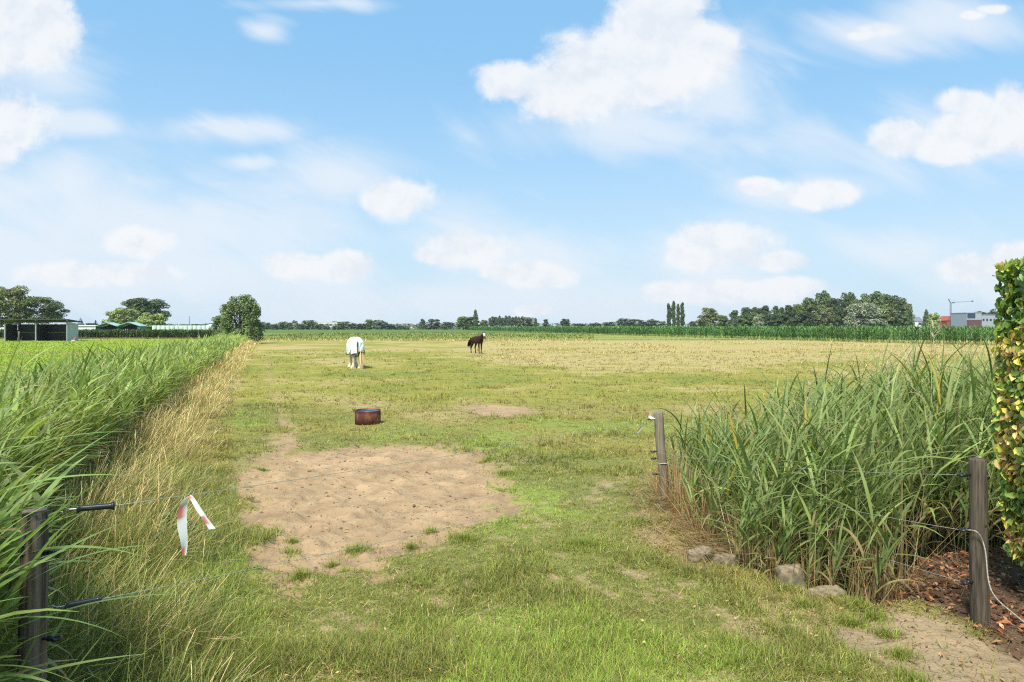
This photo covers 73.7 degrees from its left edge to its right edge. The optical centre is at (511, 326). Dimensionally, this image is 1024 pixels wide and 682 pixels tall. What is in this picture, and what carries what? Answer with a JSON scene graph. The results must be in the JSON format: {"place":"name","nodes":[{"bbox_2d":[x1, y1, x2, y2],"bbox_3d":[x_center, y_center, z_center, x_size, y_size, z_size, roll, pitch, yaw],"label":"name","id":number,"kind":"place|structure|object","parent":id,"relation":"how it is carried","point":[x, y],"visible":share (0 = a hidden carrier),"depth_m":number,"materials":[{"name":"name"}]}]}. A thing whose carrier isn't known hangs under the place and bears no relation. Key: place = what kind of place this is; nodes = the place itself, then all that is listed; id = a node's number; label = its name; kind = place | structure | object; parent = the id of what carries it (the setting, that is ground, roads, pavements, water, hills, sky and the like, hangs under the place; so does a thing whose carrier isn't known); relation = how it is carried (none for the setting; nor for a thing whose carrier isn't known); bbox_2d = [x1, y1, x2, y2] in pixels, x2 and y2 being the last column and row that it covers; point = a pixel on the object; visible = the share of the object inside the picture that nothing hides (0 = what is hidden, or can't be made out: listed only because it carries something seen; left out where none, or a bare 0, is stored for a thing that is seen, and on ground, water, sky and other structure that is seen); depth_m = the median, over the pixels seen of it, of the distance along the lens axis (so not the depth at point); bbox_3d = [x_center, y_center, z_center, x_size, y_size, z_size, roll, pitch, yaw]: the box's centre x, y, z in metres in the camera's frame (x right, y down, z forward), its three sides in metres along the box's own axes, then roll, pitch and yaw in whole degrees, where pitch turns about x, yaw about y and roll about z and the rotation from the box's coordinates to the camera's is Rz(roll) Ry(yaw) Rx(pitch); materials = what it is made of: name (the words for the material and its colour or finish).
{"place":"outdoors","nodes":[
{"label":"outdoors","id":0,"kind":"place"},
{"bbox_2d":[0,338,196,371],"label":"meadow grass","id":1,"kind":"structure","parent":0,"point":[30,353],"depth_m":58.73,"materials":[{"name":"green plant"}]},
{"bbox_2d":[0,337,275,681],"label":"tall dry grass","id":2,"kind":"structure","parent":0,"point":[115,484],"depth_m":5.43,"materials":[{"name":"plant"}]},
{"bbox_2d":[0,327,1023,681],"bbox_3d":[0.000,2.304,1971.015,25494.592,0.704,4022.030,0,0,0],"label":"ground","id":3,"kind":"structure","parent":0,"point":[360,521],"depth_m":9.37,"materials":[{"name":"green plant"}]},
{"bbox_2d":[0,285,32,327],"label":"walnut tree","id":4,"kind":"object","parent":3,"relation":"on","point":[14,296],"visible":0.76,"depth_m":149.37,"materials":[{"name":"green plant"}]},
{"bbox_2d":[16,508,62,681],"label":"fence post","id":5,"kind":"object","parent":3,"relation":"on","point":[35,588],"visible":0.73,"depth_m":2.93,"materials":[{"name":"grey wood"}]},
{"bbox_2d":[9,296,70,323],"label":"walnut tree","id":6,"kind":"object","parent":3,"relation":"on","point":[49,310],"visible":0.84,"depth_m":150.24,"materials":[{"name":"green plant"}]},
{"bbox_2d":[0,319,81,340],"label":"field shelter","id":7,"kind":"object","parent":3,"relation":"on","point":[36,331],"visible":0.88,"depth_m":96.82,"materials":[{"name":"metal"}]},
{"bbox_2d":[0,325,95,329],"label":"greenhouse","id":8,"kind":"object","parent":3,"relation":"on","point":[88,327],"depth_m":230.00,"materials":[{"name":"white glass"}]},
{"bbox_2d":[94,322,124,330],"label":"storage tent","id":9,"kind":"object","parent":3,"relation":"on","point":[112,325],"visible":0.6,"depth_m":133.66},
{"bbox_2d":[0,328,220,337],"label":"crop strip","id":10,"kind":"object","parent":3,"relation":"on","point":[138,333],"visible":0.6,"depth_m":112.56,"materials":[{"name":"green plant"}]},
{"bbox_2d":[102,307,142,326],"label":"willow tree","id":11,"kind":"object","parent":3,"relation":"on","point":[116,315],"visible":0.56,"depth_m":197.13,"materials":[{"name":"green plant"}]},
{"bbox_2d":[0,329,251,681],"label":"reeds","id":12,"kind":"object","parent":3,"relation":"on","point":[56,421],"visible":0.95,"depth_m":6.80,"materials":[{"name":"green plant"}]},
{"bbox_2d":[117,322,146,333],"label":"storage tent","id":13,"kind":"object","parent":3,"relation":"on","point":[134,325],"visible":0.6,"depth_m":133.50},
{"bbox_2d":[115,297,171,327],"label":"lime tree","id":14,"kind":"object","parent":3,"relation":"on","point":[141,305],"visible":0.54,"depth_m":221.84,"materials":[{"name":"green plant"}]},
{"bbox_2d":[136,312,167,329],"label":"willow tree","id":15,"kind":"object","parent":3,"relation":"on","point":[148,319],"visible":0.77,"depth_m":193.34,"materials":[{"name":"green plant"}]},
{"bbox_2d":[144,504,197,538],"bbox_3d":[-3.219,1.848,6.405,0.562,0.304,0.408,0,0,0],"label":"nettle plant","id":16,"kind":"object","parent":3,"relation":"on","point":[170,519],"visible":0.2,"depth_m":6.38,"materials":[{"name":"green plant"}]},
{"bbox_2d":[208,315,232,329],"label":"field bush","id":17,"kind":"object","parent":3,"relation":"on","point":[216,320],"visible":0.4,"depth_m":119.00,"materials":[{"name":"green plant"}]},
{"bbox_2d":[213,294,264,343],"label":"alder bush","id":18,"kind":"object","parent":3,"relation":"on","point":[250,311],"visible":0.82,"depth_m":79.00,"materials":[{"name":"green plant"}]},
{"bbox_2d":[277,321,287,329],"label":"hedgerow tree","id":19,"kind":"object","parent":3,"relation":"on","point":[280,325],"visible":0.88,"depth_m":428.52,"materials":[{"name":"green plant"}]},
{"bbox_2d":[301,320,317,329],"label":"hedgerow tree","id":20,"kind":"object","parent":3,"relation":"on","point":[308,324],"visible":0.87,"depth_m":447.94,"materials":[{"name":"green plant"}]},
{"bbox_2d":[335,321,350,329],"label":"hedgerow tree","id":21,"kind":"object","parent":3,"relation":"on","point":[343,326],"visible":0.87,"depth_m":428.64,"materials":[{"name":"green plant"}]},
{"bbox_2d":[347,323,360,328],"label":"hedgerow tree","id":22,"kind":"object","parent":3,"relation":"on","point":[353,326],"visible":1,"depth_m":427.95,"materials":[{"name":"green plant"}]},
{"bbox_2d":[346,337,364,368],"bbox_3d":[-7.700,1.295,33.332,0.812,1.614,2.543,0,0,-21],"label":"horse","id":23,"kind":"object","parent":3,"relation":"on","point":[354,346],"visible":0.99,"depth_m":32.36},
{"bbox_2d":[220,442,507,596],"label":"soil clods","id":24,"kind":"object","parent":3,"relation":"on","point":[327,528],"visible":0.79,"depth_m":8.04,"materials":[{"name":"brown soil"}]},
{"bbox_2d":[355,408,380,424],"bbox_3d":[-2.980,1.862,14.100,0.532,0.286,0.532,0,0,0],"label":"feed tub","id":25,"kind":"object","parent":3,"relation":"on","point":[368,416],"visible":1,"depth_m":13.89,"materials":[{"name":"metal"}]},
{"bbox_2d":[364,319,373,329],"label":"hedgerow tree","id":26,"kind":"object","parent":3,"relation":"on","point":[369,323],"visible":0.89,"depth_m":438.88,"materials":[{"name":"green plant"}]},
{"bbox_2d":[375,320,387,329],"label":"hedgerow tree","id":27,"kind":"object","parent":3,"relation":"on","point":[384,325],"visible":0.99,"depth_m":428.24,"materials":[{"name":"green plant"}]},
{"bbox_2d":[418,319,428,329],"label":"conifer tree","id":28,"kind":"object","parent":3,"relation":"on","point":[422,325],"visible":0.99,"depth_m":418.40,"materials":[{"name":"green plant"}]},
{"bbox_2d":[425,319,441,328],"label":"tree","id":29,"kind":"object","parent":3,"relation":"on","point":[436,325],"visible":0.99,"depth_m":418.36,"materials":[{"name":"green plant"}]},
{"bbox_2d":[439,322,455,329],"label":"tree","id":30,"kind":"object","parent":3,"relation":"on","point":[446,325],"visible":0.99,"depth_m":413.20,"materials":[{"name":"green plant"}]},
{"bbox_2d":[454,316,471,329],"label":"tree","id":31,"kind":"object","parent":3,"relation":"on","point":[460,320],"visible":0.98,"depth_m":397.39,"materials":[{"name":"green plant"}]},
{"bbox_2d":[466,317,479,329],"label":"tree","id":32,"kind":"object","parent":3,"relation":"on","point":[471,320],"visible":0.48,"depth_m":398.32,"materials":[{"name":"green plant"}]},
{"bbox_2d":[473,309,478,326],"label":"tree","id":33,"kind":"object","parent":3,"relation":"on","point":[475,319],"visible":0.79,"depth_m":394.43,"materials":[{"name":"green plant"}]},
{"bbox_2d":[467,331,485,353],"bbox_3d":[-2.600,1.196,51.530,0.607,1.702,2.817,0,0,-32],"label":"horse","id":34,"kind":"object","parent":3,"relation":"on","point":[475,340],"visible":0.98,"depth_m":51.17},
{"bbox_2d":[479,320,488,326],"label":"tree","id":35,"kind":"object","parent":3,"relation":"on","point":[482,322],"visible":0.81,"depth_m":384.38,"materials":[{"name":"green plant"}]},
{"bbox_2d":[44,323,925,329],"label":"undergrowth","id":36,"kind":"object","parent":3,"relation":"on","point":[417,325],"visible":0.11,"depth_m":467.61,"materials":[{"name":"green plant"}]},
{"bbox_2d":[3,348,1023,681],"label":"pasture grass","id":37,"kind":"structure","parent":3,"relation":"on","point":[577,652],"depth_m":4.85,"materials":[{"name":"green plant"}]},
{"bbox_2d":[517,317,534,326],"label":"tree","id":38,"kind":"object","parent":3,"relation":"on","point":[529,321],"visible":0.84,"depth_m":397.86,"materials":[{"name":"green plant"}]},
{"bbox_2d":[560,319,570,325],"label":"tree","id":39,"kind":"object","parent":3,"relation":"on","point":[564,322],"visible":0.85,"depth_m":448.47,"materials":[{"name":"green plant"}]},
{"bbox_2d":[229,574,940,681],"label":"fallen leaves","id":40,"kind":"object","parent":3,"relation":"on","point":[357,671],"visible":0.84,"depth_m":4.32,"materials":[{"name":"plant"}]},
{"bbox_2d":[255,452,948,681],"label":"grass tussocks","id":41,"kind":"object","parent":3,"relation":"on","point":[883,632],"depth_m":5.17,"materials":[{"name":"green plant"}]},
{"bbox_2d":[615,318,631,326],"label":"tree","id":42,"kind":"object","parent":3,"relation":"on","point":[621,322],"visible":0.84,"depth_m":438.71,"materials":[{"name":"green plant"}]},
{"bbox_2d":[261,331,997,367],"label":"rough grass","id":43,"kind":"structure","parent":3,"relation":"on","point":[554,337],"depth_m":85.67,"materials":[{"name":"plant"}]},
{"bbox_2d":[628,319,643,326],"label":"tree","id":44,"kind":"object","parent":3,"relation":"on","point":[634,322],"visible":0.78,"depth_m":438.32,"materials":[{"name":"green plant"}]},
{"bbox_2d":[641,319,658,325],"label":"tree","id":45,"kind":"object","parent":3,"relation":"on","point":[651,322],"visible":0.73,"depth_m":437.50,"materials":[{"name":"green plant"}]},
{"bbox_2d":[647,411,670,510],"bbox_3d":[1.675,1.620,7.789,0.267,1.299,0.122,0,0,0],"label":"fence post","id":46,"kind":"object","parent":3,"relation":"on","point":[662,462],"visible":0.86,"depth_m":7.75,"materials":[{"name":"grey wood"}]},
{"bbox_2d":[48,474,653,608],"bbox_3d":[-0.155,1.437,5.319,0.113,0.486,6.027,0,0,37],"label":"gate wire","id":47,"kind":"object","parent":46,"relation":"attached to","point":[79,602],"visible":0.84,"depth_m":3.17,"materials":[{"name":"black plastic"}]},
{"bbox_2d":[61,420,645,512],"bbox_3d":[-0.147,0.917,5.322,0.135,0.283,5.971,0,0,36],"label":"gate wire","id":48,"kind":"object","parent":46,"relation":"attached to","point":[112,505],"visible":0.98,"depth_m":3.03,"materials":[{"name":"black plastic"}]},
{"bbox_2d":[177,495,215,555],"bbox_3d":[-1.571,0.992,3.400,0.186,0.299,0.027,0,0,0],"label":"barrier tape","id":49,"kind":"object","parent":48,"relation":"hanging from","point":[182,522],"visible":1,"depth_m":3.40,"materials":[{"name":"white plastic"}]},
{"bbox_2d":[636,412,654,432],"bbox_3d":[1.508,1.078,7.700,0.223,0.241,0.031,0,0,0],"label":"barrier tape","id":50,"kind":"object","parent":46,"relation":"attached to","point":[650,417],"visible":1,"depth_m":7.70,"materials":[{"name":"white plastic"}]},
{"bbox_2d":[666,303,671,325],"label":"poplar tree","id":51,"kind":"object","parent":3,"relation":"on","point":[669,317],"visible":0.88,"depth_m":259.49,"materials":[{"name":"green plant"}]},
{"bbox_2d":[671,301,675,326],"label":"poplar tree","id":52,"kind":"object","parent":3,"relation":"on","point":[673,307],"visible":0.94,"depth_m":259.66,"materials":[{"name":"green plant"}]},
{"bbox_2d":[676,304,680,326],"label":"poplar tree","id":53,"kind":"object","parent":3,"relation":"on","point":[678,322],"visible":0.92,"depth_m":259.60,"materials":[{"name":"green plant"}]},
{"bbox_2d":[680,302,685,325],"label":"poplar tree","id":54,"kind":"object","parent":3,"relation":"on","point":[683,315],"visible":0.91,"depth_m":259.55,"materials":[{"name":"green plant"}]},
{"bbox_2d":[686,546,713,563],"bbox_3d":[1.638,2.021,5.952,0.232,0.196,0.152,-18,19,-16],"label":"stone","id":55,"kind":"object","parent":3,"relation":"on","point":[698,556],"visible":0.61,"depth_m":5.90,"materials":[{"name":"stone"}]},
{"bbox_2d":[695,307,720,326],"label":"oak tree","id":56,"kind":"object","parent":3,"relation":"on","point":[710,316],"visible":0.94,"depth_m":287.70,"materials":[{"name":"green plant"}]},
{"bbox_2d":[717,315,729,327],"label":"woodland tree","id":57,"kind":"object","parent":3,"relation":"on","point":[722,320],"visible":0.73,"depth_m":328.61,"materials":[{"name":"green plant"}]},
{"bbox_2d":[712,553,736,568],"bbox_3d":[1.792,2.018,5.777,0.204,0.190,0.146,2,-6,-6],"label":"stone","id":58,"kind":"object","parent":3,"relation":"on","point":[731,561],"visible":0.48,"depth_m":5.72,"materials":[{"name":"stone"}]},
{"bbox_2d":[465,324,999,344],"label":"maize crop","id":59,"kind":"object","parent":3,"relation":"on","point":[863,332],"visible":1,"depth_m":105.62,"materials":[{"name":"green plant"}]},
{"bbox_2d":[729,310,738,326],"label":"pine tree","id":60,"kind":"object","parent":3,"relation":"on","point":[733,314],"visible":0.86,"depth_m":328.69,"materials":[{"name":"green plant"}]},
{"bbox_2d":[737,307,749,325],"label":"pine tree","id":61,"kind":"object","parent":3,"relation":"on","point":[745,310],"visible":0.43,"depth_m":323.54,"materials":[{"name":"green plant"}]},
{"bbox_2d":[737,314,754,326],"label":"woodland tree","id":62,"kind":"object","parent":3,"relation":"on","point":[745,322],"visible":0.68,"depth_m":298.99,"materials":[{"name":"green plant"}]},
{"bbox_2d":[747,307,761,316],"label":"woodland tree","id":63,"kind":"object","parent":3,"relation":"on","point":[754,311],"visible":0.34,"depth_m":318.41,"materials":[{"name":"green plant"}]},
{"bbox_2d":[752,313,763,325],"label":"silver willow","id":64,"kind":"object","parent":3,"relation":"on","point":[757,321],"visible":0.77,"depth_m":284.33,"materials":[{"name":"green plant"}]},
{"bbox_2d":[751,313,769,325],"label":"woodland tree","id":65,"kind":"object","parent":3,"relation":"on","point":[766,318],"visible":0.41,"depth_m":297.82,"materials":[{"name":"green plant"}]},
{"bbox_2d":[761,305,770,325],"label":"pine tree","id":66,"kind":"object","parent":3,"relation":"on","point":[765,309],"visible":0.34,"depth_m":316.79,"materials":[{"name":"green plant"}]},
{"bbox_2d":[769,306,784,325],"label":"woodland tree","id":67,"kind":"object","parent":3,"relation":"on","point":[775,310],"visible":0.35,"depth_m":313.69,"materials":[{"name":"green plant"}]},
{"bbox_2d":[768,313,793,326],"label":"woodland tree","id":68,"kind":"object","parent":3,"relation":"on","point":[779,320],"visible":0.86,"depth_m":292.92,"materials":[{"name":"green plant"}]},
{"bbox_2d":[782,305,794,323],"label":"pine tree","id":69,"kind":"object","parent":3,"relation":"on","point":[788,310],"visible":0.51,"depth_m":308.43,"materials":[{"name":"green plant"}]},
{"bbox_2d":[775,563,806,590],"bbox_3d":[2.171,1.979,5.318,0.200,0.248,0.163,-9,-5,-1],"label":"stone","id":70,"kind":"object","parent":3,"relation":"on","point":[784,573],"visible":0.54,"depth_m":5.26,"materials":[{"name":"stone"}]},
{"bbox_2d":[789,304,804,326],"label":"woodland tree","id":71,"kind":"object","parent":3,"relation":"on","point":[799,307],"visible":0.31,"depth_m":308.76,"materials":[{"name":"green plant"}]},
{"bbox_2d":[793,311,816,326],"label":"woodland tree","id":72,"kind":"object","parent":3,"relation":"on","point":[804,318],"visible":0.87,"depth_m":289.79,"materials":[{"name":"green plant"}]},
{"bbox_2d":[801,297,820,325],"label":"woodland tree","id":73,"kind":"object","parent":3,"relation":"on","point":[810,304],"visible":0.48,"depth_m":313.48,"materials":[{"name":"green plant"}]},
{"bbox_2d":[812,290,830,322],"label":"woodland tree","id":74,"kind":"object","parent":3,"relation":"on","point":[822,298],"visible":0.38,"depth_m":316.23,"materials":[{"name":"green plant"}]},
{"bbox_2d":[802,585,845,600],"bbox_3d":[2.327,2.054,5.097,0.337,0.184,0.173,-7,6,-12],"label":"stone","id":75,"kind":"object","parent":3,"relation":"on","point":[835,589],"visible":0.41,"depth_m":5.08,"materials":[{"name":"stone"}]},
{"bbox_2d":[813,307,835,326],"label":"woodland tree","id":76,"kind":"object","parent":3,"relation":"on","point":[827,315],"visible":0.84,"depth_m":293.44,"materials":[{"name":"green plant"}]},
{"bbox_2d":[825,298,847,322],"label":"woodland tree","id":77,"kind":"object","parent":3,"relation":"on","point":[835,304],"visible":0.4,"depth_m":303.61,"materials":[{"name":"green plant"}]},
{"bbox_2d":[830,310,847,326],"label":"woodland tree","id":78,"kind":"object","parent":3,"relation":"on","point":[839,315],"visible":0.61,"depth_m":289.34,"materials":[{"name":"green plant"}]},
{"bbox_2d":[840,292,858,318],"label":"woodland tree","id":79,"kind":"object","parent":3,"relation":"on","point":[849,298],"visible":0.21,"depth_m":312.94,"materials":[{"name":"green plant"}]},
{"bbox_2d":[843,312,856,326],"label":"silver willow","id":80,"kind":"object","parent":3,"relation":"on","point":[851,318],"visible":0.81,"depth_m":278.83,"materials":[{"name":"green plant"}]},
{"bbox_2d":[842,302,887,327],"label":"silver willow","id":81,"kind":"object","parent":3,"relation":"on","point":[865,318],"visible":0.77,"depth_m":281.69,"materials":[{"name":"green plant"}]},
{"bbox_2d":[860,291,888,324],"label":"woodland tree","id":82,"kind":"object","parent":3,"relation":"on","point":[875,297],"visible":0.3,"depth_m":309.52,"materials":[{"name":"green plant"}]},
{"bbox_2d":[876,307,899,328],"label":"woodland tree","id":83,"kind":"object","parent":3,"relation":"on","point":[889,313],"visible":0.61,"depth_m":287.28,"materials":[{"name":"green plant"}]},
{"bbox_2d":[881,293,898,320],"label":"woodland tree","id":84,"kind":"object","parent":3,"relation":"on","point":[886,297],"visible":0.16,"depth_m":312.29,"materials":[{"name":"green plant"}]},
{"bbox_2d":[889,297,913,319],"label":"woodland tree","id":85,"kind":"object","parent":3,"relation":"on","point":[901,302],"visible":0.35,"depth_m":309.15,"materials":[{"name":"green plant"}]},
{"bbox_2d":[894,313,913,328],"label":"woodland tree","id":86,"kind":"object","parent":3,"relation":"on","point":[905,321],"visible":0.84,"depth_m":288.56,"materials":[{"name":"green plant"}]},
{"bbox_2d":[901,303,914,326],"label":"woodland tree","id":87,"kind":"object","parent":3,"relation":"on","point":[909,306],"visible":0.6,"depth_m":308.64,"materials":[{"name":"green plant"}]},
{"bbox_2d":[803,597,1023,681],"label":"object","id":88,"kind":"object","parent":3,"relation":"on","point":[950,626],"visible":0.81,"depth_m":4.34,"materials":[{"name":"plant"}]},
{"bbox_2d":[921,309,928,327],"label":"conifer tree","id":89,"kind":"object","parent":3,"relation":"on","point":[925,318],"visible":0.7,"depth_m":329.47,"materials":[{"name":"green plant"}]},
{"bbox_2d":[926,312,941,326],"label":"birch tree","id":90,"kind":"object","parent":3,"relation":"on","point":[934,317],"visible":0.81,"depth_m":319.22,"materials":[{"name":"green plant"}]},
{"bbox_2d":[860,544,1023,659],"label":"dead leaves","id":91,"kind":"object","parent":3,"relation":"on","point":[955,576],"visible":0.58,"depth_m":5.19,"materials":[{"name":"plant"}]},
{"bbox_2d":[940,316,950,329],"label":"house","id":92,"kind":"structure","parent":3,"relation":"on","point":[946,321],"depth_m":396.50,"materials":[{"name":"red brick"}]},
{"bbox_2d":[957,457,990,625],"bbox_3d":[3.108,1.584,4.582,0.236,1.392,0.116,0,0,-23],"label":"fence post","id":93,"kind":"object","parent":3,"relation":"on","point":[977,582],"visible":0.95,"depth_m":4.56,"materials":[{"name":"grey wood"}]},
{"bbox_2d":[656,452,950,474],"bbox_3d":[2.301,1.209,6.171,0.003,0.430,3.480,0,0,-24],"label":"fence wire","id":94,"kind":"object","parent":93,"relation":"attached to","point":[819,469],"visible":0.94,"depth_m":5.49,"materials":[{"name":"grey metal"}]},
{"bbox_2d":[655,459,957,529],"bbox_3d":[2.310,1.439,6.170,0.003,0.151,3.481,0,0,-24],"label":"fence wire","id":95,"kind":"object","parent":93,"relation":"attached to","point":[838,507],"visible":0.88,"depth_m":5.33,"materials":[{"name":"grey metal"}]},
{"bbox_2d":[659,476,958,580],"bbox_3d":[2.323,1.713,6.168,0.003,0.072,3.477,0,0,-24],"label":"fence wire","id":96,"kind":"object","parent":93,"relation":"attached to","point":[847,546],"visible":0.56,"depth_m":5.23,"materials":[{"name":"grey metal"}]},
{"bbox_2d":[968,529,1023,622],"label":"rope","id":97,"kind":"object","parent":93,"relation":"attached to","point":[988,577],"visible":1,"depth_m":4.31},
{"bbox_2d":[989,256,1023,566],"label":"beech hedge","id":98,"kind":"object","parent":3,"relation":"on","point":[1008,333],"visible":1,"depth_m":4.89,"materials":[{"name":"green plant"}]},
{"bbox_2d":[0,0,1023,326],"label":"sky","id":99,"kind":"structure","parent":0,"point":[394,162],"materials":[{"name":"blue"}]},
{"bbox_2d":[913,317,922,326],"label":"house","id":100,"kind":"structure","parent":0,"point":[917,320],"depth_m":380.00,"materials":[{"name":"grey stone"}]},
{"bbox_2d":[951,312,981,329],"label":"office building","id":101,"kind":"structure","parent":0,"point":[968,319],"depth_m":380.19,"materials":[{"name":"grey brick"}]},
{"bbox_2d":[982,315,999,327],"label":"office wing","id":102,"kind":"structure","parent":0,"point":[987,320],"depth_m":382.00,"materials":[{"name":"white paint"}]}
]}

